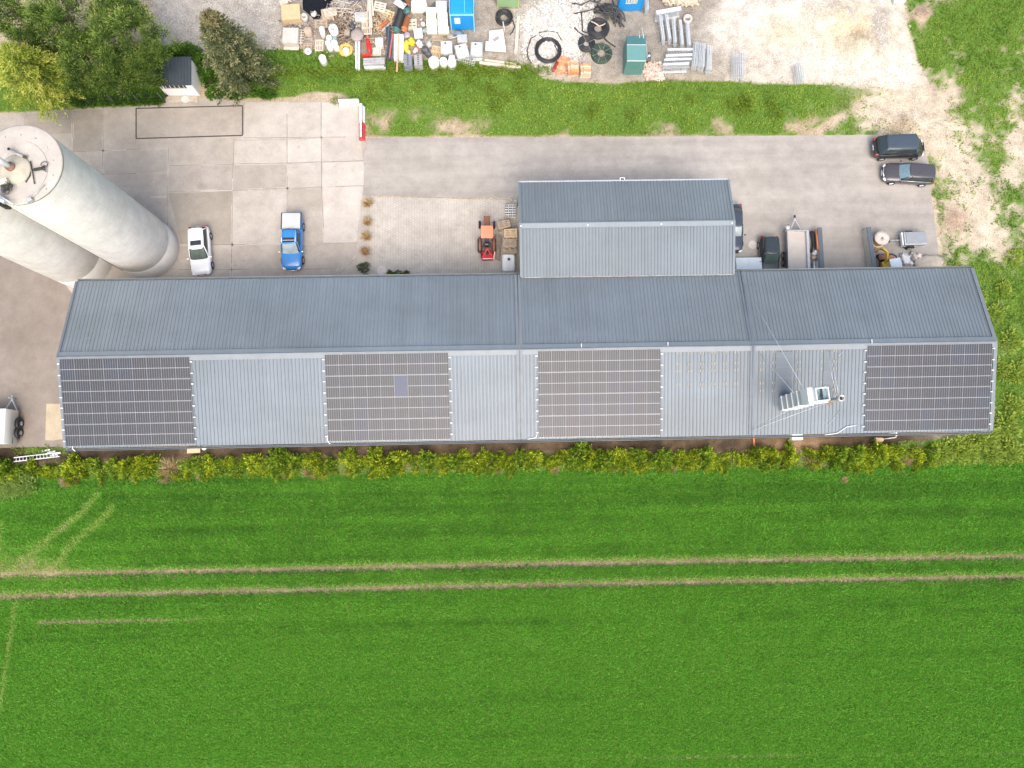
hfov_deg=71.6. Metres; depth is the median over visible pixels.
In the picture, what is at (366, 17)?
board
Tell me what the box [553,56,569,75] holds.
roof tile rubble
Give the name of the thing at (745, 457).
hedge bush
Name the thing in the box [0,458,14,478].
hedge bush
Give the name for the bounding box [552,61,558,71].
drain pipe
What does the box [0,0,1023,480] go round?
verge grass
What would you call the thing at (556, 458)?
hedge bush
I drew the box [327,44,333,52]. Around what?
bucket
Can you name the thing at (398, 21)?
corrugated pipe
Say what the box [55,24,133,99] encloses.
pine tree
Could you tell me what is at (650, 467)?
bush
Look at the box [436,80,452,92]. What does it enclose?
tall weed
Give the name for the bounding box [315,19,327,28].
pallet
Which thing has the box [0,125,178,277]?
grain silo
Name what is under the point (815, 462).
dry grass tuft
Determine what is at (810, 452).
hedge bush
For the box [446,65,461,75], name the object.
tall weed
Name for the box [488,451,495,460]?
hedge bush
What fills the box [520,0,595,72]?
white rubble
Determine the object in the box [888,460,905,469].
bush
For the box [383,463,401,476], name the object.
bush
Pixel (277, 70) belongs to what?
tall weed
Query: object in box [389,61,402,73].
tall weed
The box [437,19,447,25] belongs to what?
insulation pack
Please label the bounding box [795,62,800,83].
crowd barrier
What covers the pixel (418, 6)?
panel stack
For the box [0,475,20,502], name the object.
reed clump
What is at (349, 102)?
traffic barrier
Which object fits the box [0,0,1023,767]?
ground
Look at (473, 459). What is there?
hedge bush
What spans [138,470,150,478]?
bush
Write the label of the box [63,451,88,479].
hedge bush
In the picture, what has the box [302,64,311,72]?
tall weed
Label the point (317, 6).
black tarpaulin
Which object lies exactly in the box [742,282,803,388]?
guy wire
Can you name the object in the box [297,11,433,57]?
yard debris
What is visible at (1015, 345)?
weed clump
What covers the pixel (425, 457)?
hedge bush
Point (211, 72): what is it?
shrub
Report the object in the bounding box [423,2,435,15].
channel
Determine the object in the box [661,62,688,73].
crowd barrier
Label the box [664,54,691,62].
crowd barrier
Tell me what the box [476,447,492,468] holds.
hedge bush
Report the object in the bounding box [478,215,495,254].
tractor
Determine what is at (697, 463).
hedge bush
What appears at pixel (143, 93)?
bush
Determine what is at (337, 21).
firewood heap
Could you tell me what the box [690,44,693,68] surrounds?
crowd barrier
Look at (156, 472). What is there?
bush
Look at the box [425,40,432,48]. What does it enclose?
bag
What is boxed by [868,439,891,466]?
hedge bush
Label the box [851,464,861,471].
bush
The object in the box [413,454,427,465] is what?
hedge bush
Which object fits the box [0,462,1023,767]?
cereal crop
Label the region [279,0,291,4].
timber offcuts
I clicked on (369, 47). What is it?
gas cylinder
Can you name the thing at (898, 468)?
bush
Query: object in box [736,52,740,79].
crowd barrier
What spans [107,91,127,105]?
bush
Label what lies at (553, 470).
dry grass tuft
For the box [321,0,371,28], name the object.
branch heap
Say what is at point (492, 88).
tall weed
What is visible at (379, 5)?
pallet
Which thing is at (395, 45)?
foam board
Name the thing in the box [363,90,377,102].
tall weed
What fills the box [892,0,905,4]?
white sheet
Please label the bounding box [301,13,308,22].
concrete ring
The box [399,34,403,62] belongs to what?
foam board
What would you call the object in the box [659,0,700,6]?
split logs
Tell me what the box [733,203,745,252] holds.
saloon car
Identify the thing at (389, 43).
board
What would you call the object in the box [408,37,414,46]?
bag
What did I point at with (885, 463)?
bush
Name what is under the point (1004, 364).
weed clump
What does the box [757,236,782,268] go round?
compact car
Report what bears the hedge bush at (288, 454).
on the ground at (910, 96)
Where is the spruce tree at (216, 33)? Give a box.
[197,7,287,106]
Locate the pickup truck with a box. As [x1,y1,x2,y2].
[278,212,304,270]
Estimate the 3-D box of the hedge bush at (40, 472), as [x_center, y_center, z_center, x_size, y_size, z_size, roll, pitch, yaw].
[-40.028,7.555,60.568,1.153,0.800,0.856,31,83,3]
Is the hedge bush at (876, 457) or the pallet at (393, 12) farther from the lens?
the pallet at (393, 12)
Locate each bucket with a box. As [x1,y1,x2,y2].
[319,26,325,32]
[320,31,325,37]
[326,35,331,41]
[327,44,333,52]
[331,40,338,45]
[333,45,338,52]
[342,47,349,55]
[449,55,454,61]
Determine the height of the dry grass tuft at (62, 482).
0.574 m
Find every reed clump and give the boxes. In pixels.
[0,465,48,500]
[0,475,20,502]
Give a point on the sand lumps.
(817, 42)
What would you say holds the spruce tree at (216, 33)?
on the ground at (910, 96)
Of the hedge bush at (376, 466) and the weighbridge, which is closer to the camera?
the hedge bush at (376, 466)
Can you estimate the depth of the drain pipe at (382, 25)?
66.47 m
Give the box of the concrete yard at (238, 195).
[0,98,363,292]
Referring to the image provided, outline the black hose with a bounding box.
[810,231,815,252]
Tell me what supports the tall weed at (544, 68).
on the ground at (910, 96)
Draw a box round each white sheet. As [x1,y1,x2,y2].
[485,29,505,51]
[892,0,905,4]
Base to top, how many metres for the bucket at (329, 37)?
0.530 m
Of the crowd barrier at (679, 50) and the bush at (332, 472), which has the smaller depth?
the bush at (332, 472)
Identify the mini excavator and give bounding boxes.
[874,248,902,269]
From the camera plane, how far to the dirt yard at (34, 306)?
62.42 m
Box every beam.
[479,61,520,69]
[485,59,515,64]
[514,16,519,53]
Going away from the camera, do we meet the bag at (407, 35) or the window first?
the window
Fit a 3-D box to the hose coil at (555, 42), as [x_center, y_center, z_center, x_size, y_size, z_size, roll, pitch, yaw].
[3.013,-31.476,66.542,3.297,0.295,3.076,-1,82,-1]
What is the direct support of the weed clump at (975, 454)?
on the ground at (910, 96)
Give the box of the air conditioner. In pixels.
[790,434,802,439]
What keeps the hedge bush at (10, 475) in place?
on the ground at (910, 96)
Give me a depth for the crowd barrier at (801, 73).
66.29 m
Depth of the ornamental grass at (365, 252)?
63.64 m
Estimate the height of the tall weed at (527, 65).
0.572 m
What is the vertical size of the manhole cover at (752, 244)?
0.045 m
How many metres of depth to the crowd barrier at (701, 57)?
66.22 m
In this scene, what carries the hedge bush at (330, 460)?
on the ground at (910, 96)
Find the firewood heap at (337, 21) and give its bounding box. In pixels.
[316,5,354,57]
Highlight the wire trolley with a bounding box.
[455,53,475,66]
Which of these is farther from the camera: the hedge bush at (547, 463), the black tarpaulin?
the black tarpaulin
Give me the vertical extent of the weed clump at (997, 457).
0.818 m
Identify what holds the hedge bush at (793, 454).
on the ground at (910, 96)
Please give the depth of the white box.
66.25 m
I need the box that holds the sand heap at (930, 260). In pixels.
[914,255,944,266]
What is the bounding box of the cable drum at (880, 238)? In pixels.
[872,231,888,247]
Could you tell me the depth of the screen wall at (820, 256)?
63.83 m
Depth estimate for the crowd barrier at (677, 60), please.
65.98 m
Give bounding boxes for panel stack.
[282,27,303,49]
[411,0,426,12]
[735,257,761,271]
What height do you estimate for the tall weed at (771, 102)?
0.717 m
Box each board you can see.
[365,2,367,31]
[368,0,372,27]
[371,0,373,15]
[386,27,391,60]
[393,0,406,8]
[394,34,398,62]
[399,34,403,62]
[495,234,501,260]
[874,438,883,443]
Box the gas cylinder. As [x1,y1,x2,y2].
[366,42,371,53]
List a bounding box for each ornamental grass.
[358,229,372,240]
[359,196,373,208]
[359,245,372,255]
[361,216,371,226]
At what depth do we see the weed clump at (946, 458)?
62.01 m
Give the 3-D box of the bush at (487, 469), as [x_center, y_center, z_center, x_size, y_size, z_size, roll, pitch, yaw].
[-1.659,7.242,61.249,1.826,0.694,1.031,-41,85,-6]
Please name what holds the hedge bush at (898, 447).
on the ground at (910, 96)
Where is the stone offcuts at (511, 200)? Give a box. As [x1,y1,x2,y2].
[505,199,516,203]
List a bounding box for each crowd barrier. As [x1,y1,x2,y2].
[654,8,680,20]
[655,9,680,21]
[655,9,681,21]
[656,8,680,22]
[658,15,662,45]
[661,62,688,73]
[661,63,686,71]
[662,63,688,72]
[663,58,690,67]
[663,58,690,67]
[663,59,691,68]
[663,64,688,74]
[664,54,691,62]
[664,55,691,63]
[665,14,668,44]
[665,53,691,62]
[668,48,692,56]
[670,20,673,47]
[672,49,692,57]
[677,20,681,47]
[685,23,687,48]
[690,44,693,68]
[692,42,695,69]
[696,45,699,70]
[698,44,700,71]
[699,43,702,71]
[701,43,704,71]
[704,45,707,74]
[706,45,708,74]
[707,46,709,74]
[708,45,710,74]
[729,52,733,78]
[735,52,738,79]
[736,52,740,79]
[740,53,742,80]
[741,51,744,80]
[793,62,798,84]
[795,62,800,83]
[798,62,802,83]
[800,62,804,83]
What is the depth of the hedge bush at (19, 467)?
60.30 m
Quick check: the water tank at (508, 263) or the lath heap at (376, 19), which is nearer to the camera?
the water tank at (508, 263)
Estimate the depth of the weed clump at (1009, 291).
64.23 m
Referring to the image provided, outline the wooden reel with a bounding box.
[303,27,312,37]
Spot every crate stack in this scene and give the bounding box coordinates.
[404,54,412,70]
[414,54,422,70]
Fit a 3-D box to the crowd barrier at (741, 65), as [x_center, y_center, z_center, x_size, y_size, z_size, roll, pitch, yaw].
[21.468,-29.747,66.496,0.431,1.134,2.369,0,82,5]
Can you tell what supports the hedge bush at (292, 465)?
on the ground at (910, 96)
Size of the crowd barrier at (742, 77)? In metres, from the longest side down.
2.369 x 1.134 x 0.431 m
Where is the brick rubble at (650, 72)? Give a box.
[642,61,664,80]
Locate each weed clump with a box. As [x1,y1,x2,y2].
[935,439,957,465]
[941,431,977,465]
[951,260,964,268]
[953,436,982,463]
[966,422,1002,454]
[982,290,988,302]
[983,443,1006,465]
[987,300,1008,324]
[991,408,1022,441]
[992,277,1014,299]
[996,355,1012,381]
[999,326,1023,354]
[1000,436,1023,466]
[1001,392,1023,416]
[1003,359,1023,385]
[1004,247,1023,268]
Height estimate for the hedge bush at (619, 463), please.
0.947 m
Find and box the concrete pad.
[45,404,62,439]
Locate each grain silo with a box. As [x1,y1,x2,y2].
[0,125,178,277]
[0,206,111,287]
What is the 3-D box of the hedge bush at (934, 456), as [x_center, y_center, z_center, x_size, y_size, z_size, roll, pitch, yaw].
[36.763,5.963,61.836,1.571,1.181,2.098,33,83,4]
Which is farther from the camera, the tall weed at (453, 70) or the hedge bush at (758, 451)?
the tall weed at (453, 70)
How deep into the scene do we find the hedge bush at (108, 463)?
60.58 m
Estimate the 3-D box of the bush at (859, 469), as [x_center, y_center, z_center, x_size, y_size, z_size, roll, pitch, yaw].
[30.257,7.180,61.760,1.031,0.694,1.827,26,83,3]
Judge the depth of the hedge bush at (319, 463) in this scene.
60.98 m
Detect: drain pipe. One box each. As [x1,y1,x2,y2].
[379,19,389,28]
[401,15,410,31]
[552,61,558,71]
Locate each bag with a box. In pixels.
[349,22,355,29]
[403,32,410,38]
[404,40,408,52]
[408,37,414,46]
[416,39,423,47]
[422,46,428,54]
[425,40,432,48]
[425,51,431,57]
[447,32,453,39]
[454,30,463,35]
[899,252,910,264]
[910,250,917,260]
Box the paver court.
[357,197,519,276]
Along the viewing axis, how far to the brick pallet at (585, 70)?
66.01 m
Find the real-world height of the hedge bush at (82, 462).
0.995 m
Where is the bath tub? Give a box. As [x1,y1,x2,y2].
[355,11,368,23]
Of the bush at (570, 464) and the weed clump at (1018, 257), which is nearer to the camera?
the bush at (570, 464)
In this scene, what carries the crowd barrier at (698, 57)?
on the ground at (910, 96)
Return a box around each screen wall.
[814,227,824,270]
[862,227,875,266]
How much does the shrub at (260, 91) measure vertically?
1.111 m
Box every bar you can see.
[386,25,389,57]
[389,34,392,57]
[391,35,393,59]
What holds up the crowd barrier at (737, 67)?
on the ground at (910, 96)
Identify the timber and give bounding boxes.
[363,57,384,59]
[363,60,384,62]
[363,62,384,65]
[364,65,385,70]
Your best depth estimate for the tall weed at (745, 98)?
66.23 m
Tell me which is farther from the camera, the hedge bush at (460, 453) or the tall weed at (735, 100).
the tall weed at (735, 100)
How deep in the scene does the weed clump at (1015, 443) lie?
62.09 m
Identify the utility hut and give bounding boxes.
[156,57,200,95]
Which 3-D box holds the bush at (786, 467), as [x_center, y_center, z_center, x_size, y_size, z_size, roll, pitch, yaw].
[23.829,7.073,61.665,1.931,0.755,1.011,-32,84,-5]
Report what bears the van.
on the asphalt lane
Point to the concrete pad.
(53, 431)
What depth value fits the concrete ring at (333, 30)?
65.85 m
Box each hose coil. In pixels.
[339,43,352,56]
[495,8,514,34]
[527,34,561,62]
[578,35,594,53]
[587,17,609,39]
[591,43,611,63]
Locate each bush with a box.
[0,456,8,482]
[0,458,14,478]
[3,466,21,482]
[12,463,28,483]
[24,456,38,476]
[33,467,41,477]
[37,469,48,478]
[41,463,59,480]
[54,466,62,479]
[57,457,76,485]
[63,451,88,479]
[65,473,79,486]
[70,92,85,108]
[71,457,96,475]
[84,92,101,108]
[84,457,102,472]
[96,92,116,107]
[96,465,108,486]
[103,456,119,471]
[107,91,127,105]
[108,469,118,480]
[111,456,136,474]
[119,91,140,106]
[121,473,129,481]
[125,453,151,475]
[129,471,139,484]
[132,455,153,478]
[133,89,151,106]
[136,453,160,474]
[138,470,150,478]
[147,90,166,106]
[154,470,166,479]
[169,470,183,481]
[179,455,199,470]
[182,464,192,483]
[195,457,204,473]
[195,464,205,483]
[200,451,223,476]
[205,466,213,481]
[210,456,233,478]
[216,455,237,470]
[223,458,245,473]
[226,468,244,478]
[238,456,246,467]
[242,453,264,475]
[247,464,265,478]
[260,468,270,478]
[264,456,279,472]
[267,447,289,475]
[267,464,278,483]
[279,448,297,467]
[282,465,290,481]
[287,452,306,476]
[287,470,296,478]
[302,450,320,470]
[306,466,311,475]
[312,463,328,479]
[313,464,323,479]
[314,457,323,464]
[322,454,337,471]
[324,464,338,475]
[337,446,357,469]
[345,467,352,478]
[352,462,364,478]
[356,455,368,466]
[357,261,369,274]
[365,445,383,473]
[366,467,381,479]
[367,447,391,480]
[380,454,397,471]
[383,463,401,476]
[388,449,415,469]
[398,465,405,476]
[406,454,415,462]
[411,463,419,475]
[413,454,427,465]
[418,449,438,472]
[427,453,440,469]
[437,462,448,476]
[439,453,449,462]
[443,453,469,472]
[453,448,473,462]
[456,457,470,474]
[461,453,487,472]
[474,466,485,476]
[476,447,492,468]
[484,464,496,476]
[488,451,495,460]
[493,450,507,472]
[502,453,515,470]
[506,460,518,480]
[509,447,526,464]
[519,461,539,472]
[520,457,537,468]
[524,449,546,466]
[541,457,552,467]
[546,453,562,468]
[546,463,555,473]
[556,450,564,465]
[559,450,571,460]
[561,460,576,472]
[565,438,588,469]
[582,444,595,470]
[590,448,612,473]
[601,450,613,468]
[607,446,623,471]
[617,461,627,478]
[619,447,633,463]
[627,459,643,476]
[629,447,647,463]
[634,448,649,462]
[637,463,647,472]
[640,460,655,468]
[643,447,673,467]
[655,458,665,475]
[664,461,674,473]
[670,448,685,466]
[672,460,682,469]
[681,463,696,471]
[684,450,694,463]
[686,449,701,468]
[686,460,697,472]
[696,445,712,473]
[702,465,715,472]
[704,445,720,471]
[715,462,724,473]
[720,452,731,461]
[722,460,731,476]
[731,449,742,467]
[738,453,756,468]
[742,459,758,470]
[747,445,769,462]
[757,461,778,473]
[759,447,776,460]
[767,446,782,464]
[778,460,796,472]
[779,449,789,460]
[782,439,798,468]
[802,447,819,461]
[805,460,821,471]
[816,444,837,463]
[824,444,851,469]
[840,455,852,474]
[843,444,866,465]
[851,443,867,468]
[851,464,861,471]
[854,463,864,474]
[862,448,875,466]
[862,462,873,475]
[864,449,883,464]
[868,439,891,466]
[878,460,888,467]
[880,442,907,463]
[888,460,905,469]
[889,442,906,458]
[890,459,903,472]
[905,450,912,460]
[909,444,926,460]
[912,459,924,472]
[920,460,931,468]
[923,442,939,461]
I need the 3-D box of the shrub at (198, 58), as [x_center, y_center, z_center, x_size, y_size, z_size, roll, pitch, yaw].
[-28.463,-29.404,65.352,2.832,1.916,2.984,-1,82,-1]
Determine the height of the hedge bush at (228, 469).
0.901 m
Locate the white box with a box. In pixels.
[375,38,383,48]
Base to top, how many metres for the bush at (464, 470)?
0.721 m
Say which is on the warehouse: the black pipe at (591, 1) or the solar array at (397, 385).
the solar array at (397, 385)
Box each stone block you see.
[344,29,350,37]
[350,29,363,41]
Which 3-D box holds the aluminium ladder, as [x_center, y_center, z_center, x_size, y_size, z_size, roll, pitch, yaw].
[-40.757,6.267,60.887,3.880,0.050,0.420,-7,82,-2]
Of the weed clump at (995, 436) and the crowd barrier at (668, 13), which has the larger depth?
the crowd barrier at (668, 13)
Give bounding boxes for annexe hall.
[517,177,735,277]
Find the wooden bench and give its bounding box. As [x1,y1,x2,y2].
[187,446,200,452]
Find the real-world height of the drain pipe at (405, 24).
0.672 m
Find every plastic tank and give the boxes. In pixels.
[441,41,452,56]
[454,43,469,60]
[470,42,482,58]
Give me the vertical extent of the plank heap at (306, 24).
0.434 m
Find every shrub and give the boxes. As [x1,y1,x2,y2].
[159,44,182,55]
[168,40,202,63]
[190,51,217,80]
[200,65,220,90]
[204,84,226,100]
[224,88,245,100]
[247,85,278,100]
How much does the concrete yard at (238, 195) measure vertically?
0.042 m
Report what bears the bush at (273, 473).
on the ground at (910, 96)
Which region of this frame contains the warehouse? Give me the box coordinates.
[56,266,997,450]
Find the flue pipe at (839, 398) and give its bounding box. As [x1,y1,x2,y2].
[827,395,844,404]
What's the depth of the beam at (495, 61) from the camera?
66.46 m
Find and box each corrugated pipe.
[392,7,405,32]
[401,0,409,13]
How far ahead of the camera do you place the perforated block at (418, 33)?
66.50 m
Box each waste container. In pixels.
[449,0,474,30]
[497,0,518,7]
[617,0,643,11]
[622,29,646,74]
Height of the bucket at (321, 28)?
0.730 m
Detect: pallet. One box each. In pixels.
[303,43,312,53]
[304,28,312,40]
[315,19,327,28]
[315,40,323,51]
[323,7,336,17]
[361,21,371,34]
[374,1,386,12]
[380,9,394,20]
[408,18,416,30]
[431,35,442,41]
[431,45,440,58]
[497,219,510,229]
[503,239,516,247]
[503,248,516,253]
[504,228,516,237]
[510,221,515,228]
[567,60,578,76]
[579,63,590,77]
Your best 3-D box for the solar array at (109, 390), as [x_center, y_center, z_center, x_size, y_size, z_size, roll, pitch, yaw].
[-30.270,1.393,55.901,10.482,0.105,6.938,-1,96,-1]
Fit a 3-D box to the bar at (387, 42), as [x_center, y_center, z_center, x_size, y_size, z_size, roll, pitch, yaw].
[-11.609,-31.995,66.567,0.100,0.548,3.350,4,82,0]
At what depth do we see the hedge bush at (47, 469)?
60.45 m
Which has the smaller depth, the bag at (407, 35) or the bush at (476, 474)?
the bush at (476, 474)
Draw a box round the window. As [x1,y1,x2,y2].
[164,85,186,88]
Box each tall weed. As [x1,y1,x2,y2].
[270,60,283,77]
[279,66,291,76]
[288,71,296,80]
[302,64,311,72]
[314,68,324,80]
[334,63,348,80]
[347,65,361,76]
[363,82,375,93]
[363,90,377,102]
[377,80,389,90]
[381,66,396,80]
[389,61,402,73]
[397,67,406,77]
[413,82,421,92]
[428,66,444,78]
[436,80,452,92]
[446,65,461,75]
[454,59,466,74]
[461,65,477,80]
[462,73,477,85]
[475,64,484,75]
[479,64,491,74]
[483,81,494,93]
[485,66,500,77]
[485,87,498,96]
[488,100,502,115]
[498,92,513,104]
[502,59,512,72]
[511,67,526,79]
[525,63,534,71]
[536,65,553,78]
[584,110,596,118]
[588,101,602,113]
[624,108,638,122]
[685,95,697,106]
[723,96,738,111]
[733,104,747,117]
[737,93,753,106]
[740,100,753,115]
[763,97,777,107]
[768,108,782,119]
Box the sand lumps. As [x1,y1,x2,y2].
[714,0,914,80]
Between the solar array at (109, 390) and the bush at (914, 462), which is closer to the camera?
the solar array at (109, 390)
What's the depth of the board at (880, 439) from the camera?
62.13 m
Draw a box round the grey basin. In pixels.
[457,34,467,44]
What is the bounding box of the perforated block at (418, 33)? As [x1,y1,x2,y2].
[413,28,422,40]
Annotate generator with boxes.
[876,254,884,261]
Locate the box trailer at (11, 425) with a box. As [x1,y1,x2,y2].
[0,395,23,444]
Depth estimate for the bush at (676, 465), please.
61.55 m
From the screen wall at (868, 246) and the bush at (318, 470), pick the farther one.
the screen wall at (868, 246)
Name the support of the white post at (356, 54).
on the ground at (910, 96)
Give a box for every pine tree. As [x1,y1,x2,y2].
[0,0,53,52]
[20,0,123,74]
[21,17,78,79]
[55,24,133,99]
[81,0,183,82]
[89,0,159,53]
[116,39,167,95]
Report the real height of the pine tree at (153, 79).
6.643 m
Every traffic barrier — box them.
[338,99,359,106]
[359,103,364,140]
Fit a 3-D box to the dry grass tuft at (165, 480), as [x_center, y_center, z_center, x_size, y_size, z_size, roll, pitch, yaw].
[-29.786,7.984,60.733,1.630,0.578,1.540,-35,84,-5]
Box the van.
[871,133,924,160]
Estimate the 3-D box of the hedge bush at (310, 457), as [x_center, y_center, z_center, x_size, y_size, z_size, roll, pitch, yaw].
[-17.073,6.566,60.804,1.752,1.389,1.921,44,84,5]
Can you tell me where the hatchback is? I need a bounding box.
[187,225,213,275]
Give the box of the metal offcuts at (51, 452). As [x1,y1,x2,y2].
[42,449,60,455]
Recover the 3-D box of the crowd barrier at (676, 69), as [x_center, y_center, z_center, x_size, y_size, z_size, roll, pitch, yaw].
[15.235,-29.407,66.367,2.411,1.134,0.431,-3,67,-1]
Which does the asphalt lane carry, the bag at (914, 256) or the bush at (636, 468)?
the bag at (914, 256)
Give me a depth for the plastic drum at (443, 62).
65.72 m
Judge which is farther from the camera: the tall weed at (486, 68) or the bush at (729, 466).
the tall weed at (486, 68)
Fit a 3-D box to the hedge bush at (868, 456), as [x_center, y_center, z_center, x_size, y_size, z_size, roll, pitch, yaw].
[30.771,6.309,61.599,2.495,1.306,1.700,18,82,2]
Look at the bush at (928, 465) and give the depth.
61.97 m
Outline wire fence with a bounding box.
[61,93,165,107]
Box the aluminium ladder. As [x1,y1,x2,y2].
[14,452,59,461]
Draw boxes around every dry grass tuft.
[58,476,68,488]
[158,457,182,483]
[158,472,169,484]
[551,466,560,473]
[804,457,821,471]
[900,455,913,466]
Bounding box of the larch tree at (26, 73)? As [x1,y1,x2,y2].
[0,36,87,125]
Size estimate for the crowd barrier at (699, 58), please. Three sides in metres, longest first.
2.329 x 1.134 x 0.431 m
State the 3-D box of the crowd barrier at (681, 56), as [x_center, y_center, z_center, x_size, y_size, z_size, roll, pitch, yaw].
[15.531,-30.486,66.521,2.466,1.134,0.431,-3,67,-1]
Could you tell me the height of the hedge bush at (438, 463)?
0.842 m
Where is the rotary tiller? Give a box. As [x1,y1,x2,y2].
[481,248,493,260]
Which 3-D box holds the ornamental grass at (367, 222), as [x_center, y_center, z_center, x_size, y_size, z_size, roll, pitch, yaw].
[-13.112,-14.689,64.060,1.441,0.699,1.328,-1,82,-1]
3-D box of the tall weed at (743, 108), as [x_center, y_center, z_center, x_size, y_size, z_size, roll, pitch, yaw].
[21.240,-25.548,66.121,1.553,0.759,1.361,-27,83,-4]
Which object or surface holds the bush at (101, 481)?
on the ground at (910, 96)
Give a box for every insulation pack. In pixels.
[426,7,435,12]
[426,13,436,18]
[426,19,437,27]
[427,27,437,36]
[436,1,446,15]
[437,12,447,19]
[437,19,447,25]
[438,26,448,37]
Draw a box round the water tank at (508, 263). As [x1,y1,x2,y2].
[502,254,514,272]
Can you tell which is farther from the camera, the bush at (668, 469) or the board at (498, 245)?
the board at (498, 245)
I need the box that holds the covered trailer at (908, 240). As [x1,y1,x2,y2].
[888,231,926,249]
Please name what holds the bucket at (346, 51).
on the ground at (910, 96)
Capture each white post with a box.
[355,41,357,68]
[358,41,360,69]
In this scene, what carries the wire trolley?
on the ground at (910, 96)
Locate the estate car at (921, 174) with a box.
[881,160,935,186]
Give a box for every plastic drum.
[319,54,327,65]
[428,56,439,70]
[439,57,447,69]
[447,59,456,69]
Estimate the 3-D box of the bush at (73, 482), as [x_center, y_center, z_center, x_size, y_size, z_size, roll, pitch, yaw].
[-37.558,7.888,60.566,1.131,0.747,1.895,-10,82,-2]
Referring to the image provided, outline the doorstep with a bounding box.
[166,96,197,102]
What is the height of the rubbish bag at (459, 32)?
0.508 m
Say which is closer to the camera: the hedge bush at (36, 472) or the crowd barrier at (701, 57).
the hedge bush at (36, 472)
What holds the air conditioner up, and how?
attached to the warehouse
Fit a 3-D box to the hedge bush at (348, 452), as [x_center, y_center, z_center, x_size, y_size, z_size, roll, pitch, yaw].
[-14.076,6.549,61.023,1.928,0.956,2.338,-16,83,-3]
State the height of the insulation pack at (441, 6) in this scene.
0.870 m
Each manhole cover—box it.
[181,96,188,102]
[377,266,386,273]
[748,240,756,248]
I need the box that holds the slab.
[373,47,381,56]
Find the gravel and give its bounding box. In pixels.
[140,0,283,52]
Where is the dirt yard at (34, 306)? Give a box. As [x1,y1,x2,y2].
[0,256,71,447]
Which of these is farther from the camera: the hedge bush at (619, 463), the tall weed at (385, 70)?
the tall weed at (385, 70)
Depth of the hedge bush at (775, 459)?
61.63 m
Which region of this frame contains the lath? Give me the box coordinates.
[396,33,398,71]
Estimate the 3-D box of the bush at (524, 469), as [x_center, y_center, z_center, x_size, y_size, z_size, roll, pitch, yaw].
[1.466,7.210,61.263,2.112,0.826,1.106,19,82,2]
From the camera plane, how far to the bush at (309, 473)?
60.98 m
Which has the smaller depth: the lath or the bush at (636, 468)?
the bush at (636, 468)
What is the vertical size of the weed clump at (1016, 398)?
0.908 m
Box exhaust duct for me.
[779,386,829,410]
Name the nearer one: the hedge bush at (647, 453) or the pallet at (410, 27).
the hedge bush at (647, 453)
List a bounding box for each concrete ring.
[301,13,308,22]
[304,48,311,54]
[328,24,339,37]
[682,14,691,24]
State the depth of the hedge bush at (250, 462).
60.77 m
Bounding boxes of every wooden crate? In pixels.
[281,4,302,25]
[321,8,334,22]
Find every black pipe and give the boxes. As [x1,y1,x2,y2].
[572,0,608,5]
[574,7,598,13]
[581,11,589,33]
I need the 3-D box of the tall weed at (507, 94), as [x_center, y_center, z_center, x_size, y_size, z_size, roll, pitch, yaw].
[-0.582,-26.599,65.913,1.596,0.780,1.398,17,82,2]
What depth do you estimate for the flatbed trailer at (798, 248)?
63.80 m
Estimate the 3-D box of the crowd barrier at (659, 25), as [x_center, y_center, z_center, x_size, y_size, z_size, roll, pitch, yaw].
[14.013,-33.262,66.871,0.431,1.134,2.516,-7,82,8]
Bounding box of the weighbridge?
[135,105,242,138]
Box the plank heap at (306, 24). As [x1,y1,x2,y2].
[278,20,309,28]
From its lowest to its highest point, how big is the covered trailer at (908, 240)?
0.960 m
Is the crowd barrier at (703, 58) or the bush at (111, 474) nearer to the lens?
the bush at (111, 474)
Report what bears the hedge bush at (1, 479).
on the ground at (910, 96)
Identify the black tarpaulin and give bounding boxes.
[303,0,335,18]
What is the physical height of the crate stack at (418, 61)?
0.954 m
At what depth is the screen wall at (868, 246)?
64.04 m
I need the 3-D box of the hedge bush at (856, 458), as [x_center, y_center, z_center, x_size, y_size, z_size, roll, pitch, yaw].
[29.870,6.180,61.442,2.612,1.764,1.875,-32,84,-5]
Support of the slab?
on the ground at (910, 96)
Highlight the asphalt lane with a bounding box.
[364,134,938,268]
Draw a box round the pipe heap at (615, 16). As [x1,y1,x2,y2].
[593,3,625,26]
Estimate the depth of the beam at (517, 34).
66.91 m
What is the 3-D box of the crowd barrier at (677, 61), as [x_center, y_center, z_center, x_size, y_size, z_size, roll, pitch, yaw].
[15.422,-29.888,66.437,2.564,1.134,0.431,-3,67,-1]
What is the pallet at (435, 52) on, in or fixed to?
on the ground at (910, 96)
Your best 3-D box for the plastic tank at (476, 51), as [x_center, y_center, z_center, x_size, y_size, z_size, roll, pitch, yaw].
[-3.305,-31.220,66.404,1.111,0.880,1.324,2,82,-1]
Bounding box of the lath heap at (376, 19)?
[361,1,396,46]
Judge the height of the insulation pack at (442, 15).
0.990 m
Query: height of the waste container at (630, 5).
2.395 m
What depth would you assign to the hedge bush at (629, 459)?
61.41 m
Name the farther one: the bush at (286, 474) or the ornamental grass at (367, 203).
the ornamental grass at (367, 203)
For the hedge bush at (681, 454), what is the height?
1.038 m
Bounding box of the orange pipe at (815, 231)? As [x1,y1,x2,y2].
[813,230,818,250]
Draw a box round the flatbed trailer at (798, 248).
[781,215,809,268]
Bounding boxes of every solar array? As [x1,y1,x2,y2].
[57,357,196,445]
[322,352,452,441]
[535,349,662,437]
[862,343,994,430]
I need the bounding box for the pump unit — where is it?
[646,52,650,62]
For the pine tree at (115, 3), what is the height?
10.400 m
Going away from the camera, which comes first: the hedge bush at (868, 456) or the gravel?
the hedge bush at (868, 456)

